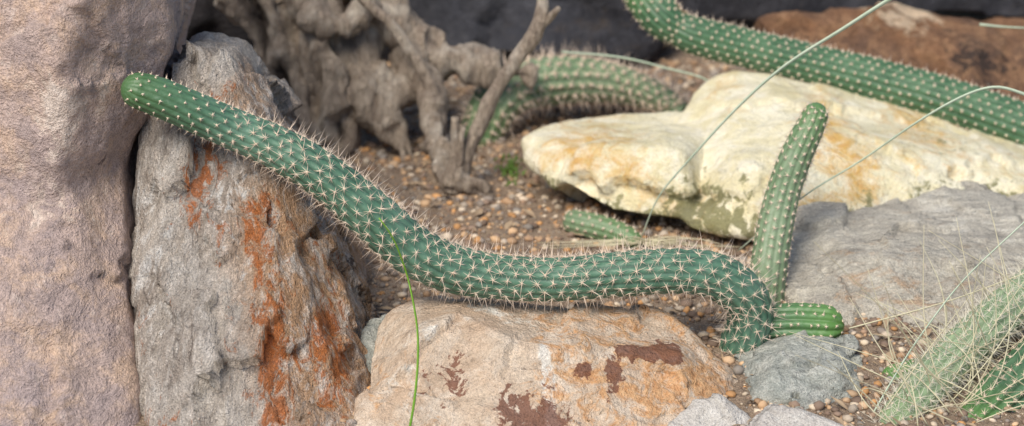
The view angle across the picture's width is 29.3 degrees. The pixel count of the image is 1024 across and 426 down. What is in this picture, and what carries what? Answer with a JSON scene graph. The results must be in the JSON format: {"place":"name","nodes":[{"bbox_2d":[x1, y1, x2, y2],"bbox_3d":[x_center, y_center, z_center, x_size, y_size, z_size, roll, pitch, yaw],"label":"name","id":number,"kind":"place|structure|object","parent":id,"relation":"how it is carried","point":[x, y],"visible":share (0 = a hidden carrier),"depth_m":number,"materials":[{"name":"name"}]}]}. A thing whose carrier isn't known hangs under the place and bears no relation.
{"place":"outdoors","nodes":[
{"label":"outdoors","id":0,"kind":"place"},
{"bbox_2d":[357,0,560,194],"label":"dead branch","id":1,"kind":"object","parent":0,"point":[463,149],"visible":0.98,"depth_m":3.66,"materials":[{"name":"brown wood"}]},
{"bbox_2d":[134,11,1023,425],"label":"ground","id":2,"kind":"structure","parent":0,"point":[668,55],"depth_m":3.55,"materials":[{"name":"soil"}]},
{"bbox_2d":[0,0,195,425],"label":"boulder","id":3,"kind":"object","parent":2,"relation":"on","point":[71,123],"visible":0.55,"depth_m":2.91,"materials":[{"name":"stone"}]},
{"bbox_2d":[128,31,376,425],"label":"leaning rock slab","id":4,"kind":"object","parent":2,"relation":"on","point":[251,301],"depth_m":2.95,"materials":[{"name":"grey stone"}]},
{"bbox_2d":[186,0,391,61],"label":"dark boulder","id":5,"kind":"object","parent":2,"relation":"on","point":[208,16],"visible":0.02,"depth_m":4.08,"materials":[{"name":"grey stone"}]},
{"bbox_2d":[360,313,386,373],"bbox_3d":[-0.192,0.221,3.095,0.094,0.101,0.201,0,24,0],"label":"rock","id":6,"kind":"object","parent":2,"relation":"on","point":[369,331],"visible":0.12,"depth_m":3.07,"materials":[{"name":"grey stone"}]},
{"bbox_2d":[214,0,538,200],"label":"dead tree stump","id":7,"kind":"object","parent":2,"relation":"on","point":[345,81],"visible":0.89,"depth_m":3.83,"materials":[{"name":"wood"}]},
{"bbox_2d":[379,218,418,425],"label":"green grass blade","id":8,"kind":"object","parent":2,"relation":"on","point":[415,393],"depth_m":2.90,"materials":[{"name":"green plant"}]},
{"bbox_2d":[121,71,793,361],"bbox_3d":[-0.067,0.031,3.008,1.036,0.532,0.169,-1,24,-2],"label":"trailing cactus","id":9,"kind":"object","parent":2,"relation":"on","point":[359,205],"visible":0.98,"depth_m":2.99,"materials":[{"name":"green plant"}]},
{"bbox_2d":[494,153,526,185],"bbox_3d":[-0.002,-0.085,3.771,0.069,0.013,0.147,0,24,0],"label":"weed","id":10,"kind":"object","parent":2,"relation":"on","point":[509,166],"visible":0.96,"depth_m":3.77,"materials":[{"name":"green plant"}]},
{"bbox_2d":[409,0,670,67],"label":"dark boulder","id":11,"kind":"object","parent":2,"relation":"on","point":[610,27],"visible":0.5,"depth_m":4.30,"materials":[{"name":"grey stone"}]},
{"bbox_2d":[353,295,737,425],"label":"flat rock","id":12,"kind":"object","parent":2,"relation":"on","point":[636,365],"visible":0.93,"depth_m":2.92,"materials":[{"name":"stone"}]},
{"bbox_2d":[446,37,696,146],"bbox_3d":[0.113,-0.231,4.000,0.548,0.254,0.220,-5,24,-11],"label":"trailing cactus","id":13,"kind":"object","parent":2,"relation":"on","point":[563,81],"visible":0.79,"depth_m":3.96,"materials":[{"name":"green plant"}]},
{"bbox_2d":[560,209,641,247],"bbox_3d":[0.164,0.030,3.493,0.159,0.074,0.070,12,26,26],"label":"trailing cactus","id":14,"kind":"object","parent":2,"relation":"on","point":[591,225],"visible":0.9,"depth_m":3.48,"materials":[{"name":"green plant"}]},
{"bbox_2d":[333,75,1017,425],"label":"leaf litter","id":15,"kind":"object","parent":2,"relation":"on","point":[509,224],"visible":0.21,"depth_m":3.48,"materials":[{"name":"brown plant"}]},
{"bbox_2d":[667,393,750,425],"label":"rock","id":16,"kind":"object","parent":2,"relation":"on","point":[715,409],"visible":0.98,"depth_m":2.88,"materials":[{"name":"grey stone"}]},
{"bbox_2d":[520,70,1023,239],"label":"quartz rock","id":17,"kind":"object","parent":2,"relation":"on","point":[635,163],"visible":0.71,"depth_m":3.55,"materials":[{"name":"beige stone"}]},
{"bbox_2d":[537,202,1023,425],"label":"dry grass","id":18,"kind":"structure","parent":2,"relation":"on","point":[654,241],"depth_m":2.93,"materials":[{"name":"beige plant"}]},
{"bbox_2d":[748,100,832,303],"bbox_3d":[0.450,-0.007,3.256,0.096,0.331,0.221,14,27,29],"label":"trailing cactus","id":19,"kind":"object","parent":2,"relation":"on","point":[780,202],"visible":0.85,"depth_m":3.23,"materials":[{"name":"green plant"}]},
{"bbox_2d":[562,0,1023,410],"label":"long grass","id":20,"kind":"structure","parent":2,"relation":"on","point":[866,13],"depth_m":3.26,"materials":[{"name":"plant"}]},
{"bbox_2d":[750,404,843,425],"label":"rock","id":21,"kind":"object","parent":2,"relation":"on","point":[776,415],"visible":1,"depth_m":2.86,"materials":[{"name":"grey stone"}]},
{"bbox_2d":[734,330,862,409],"bbox_3d":[0.449,0.277,3.028,0.222,0.145,0.287,0,24,0],"label":"rock","id":22,"kind":"object","parent":2,"relation":"on","point":[783,373],"visible":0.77,"depth_m":2.98,"materials":[{"name":"grey stone"}]},
{"bbox_2d":[768,299,844,338],"bbox_3d":[0.453,0.178,3.108,0.154,0.094,0.088,4,24,8],"label":"trailing cactus","id":23,"kind":"object","parent":2,"relation":"on","point":[813,319],"visible":0.58,"depth_m":3.08,"materials":[{"name":"green plant"}]},
{"bbox_2d":[623,0,1023,145],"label":"trailing cactus","id":24,"kind":"object","parent":2,"relation":"on","point":[910,87],"visible":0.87,"depth_m":3.78,"materials":[{"name":"green plant"}]},
{"bbox_2d":[676,0,1023,22],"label":"dark boulder","id":25,"kind":"object","parent":2,"relation":"on","point":[752,11],"visible":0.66,"depth_m":4.42,"materials":[{"name":"stone"}]},
{"bbox_2d":[754,1,1023,101],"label":"brown rock","id":26,"kind":"object","parent":2,"relation":"on","point":[969,51],"visible":0.45,"depth_m":4.01,"materials":[{"name":"brown stone"}]},
{"bbox_2d":[882,356,920,380],"bbox_3d":[0.622,0.246,3.024,0.112,0.076,0.068,0,24,0],"label":"trailing cactus","id":27,"kind":"object","parent":2,"relation":"on","point":[889,370],"visible":0.22,"depth_m":3.01,"materials":[{"name":"green plant"}]},
{"bbox_2d":[784,181,1023,334],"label":"flat rock","id":28,"kind":"object","parent":2,"relation":"on","point":[881,243],"visible":0.71,"depth_m":3.30,"materials":[{"name":"grey stone"}]},
{"bbox_2d":[854,245,1023,424],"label":"trailing cactus","id":29,"kind":"object","parent":2,"relation":"on","point":[898,409],"visible":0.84,"depth_m":2.97,"materials":[{"name":"green plant"}]},
{"bbox_2d":[955,330,1023,420],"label":"trailing cactus","id":30,"kind":"object","parent":2,"relation":"on","point":[980,409],"visible":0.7,"depth_m":2.94,"materials":[{"name":"green plant"}]},
{"bbox_2d":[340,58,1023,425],"bbox_3d":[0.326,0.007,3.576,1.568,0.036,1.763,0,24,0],"label":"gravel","id":31,"kind":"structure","parent":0,"point":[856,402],"depth_m":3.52,"materials":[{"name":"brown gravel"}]}
]}

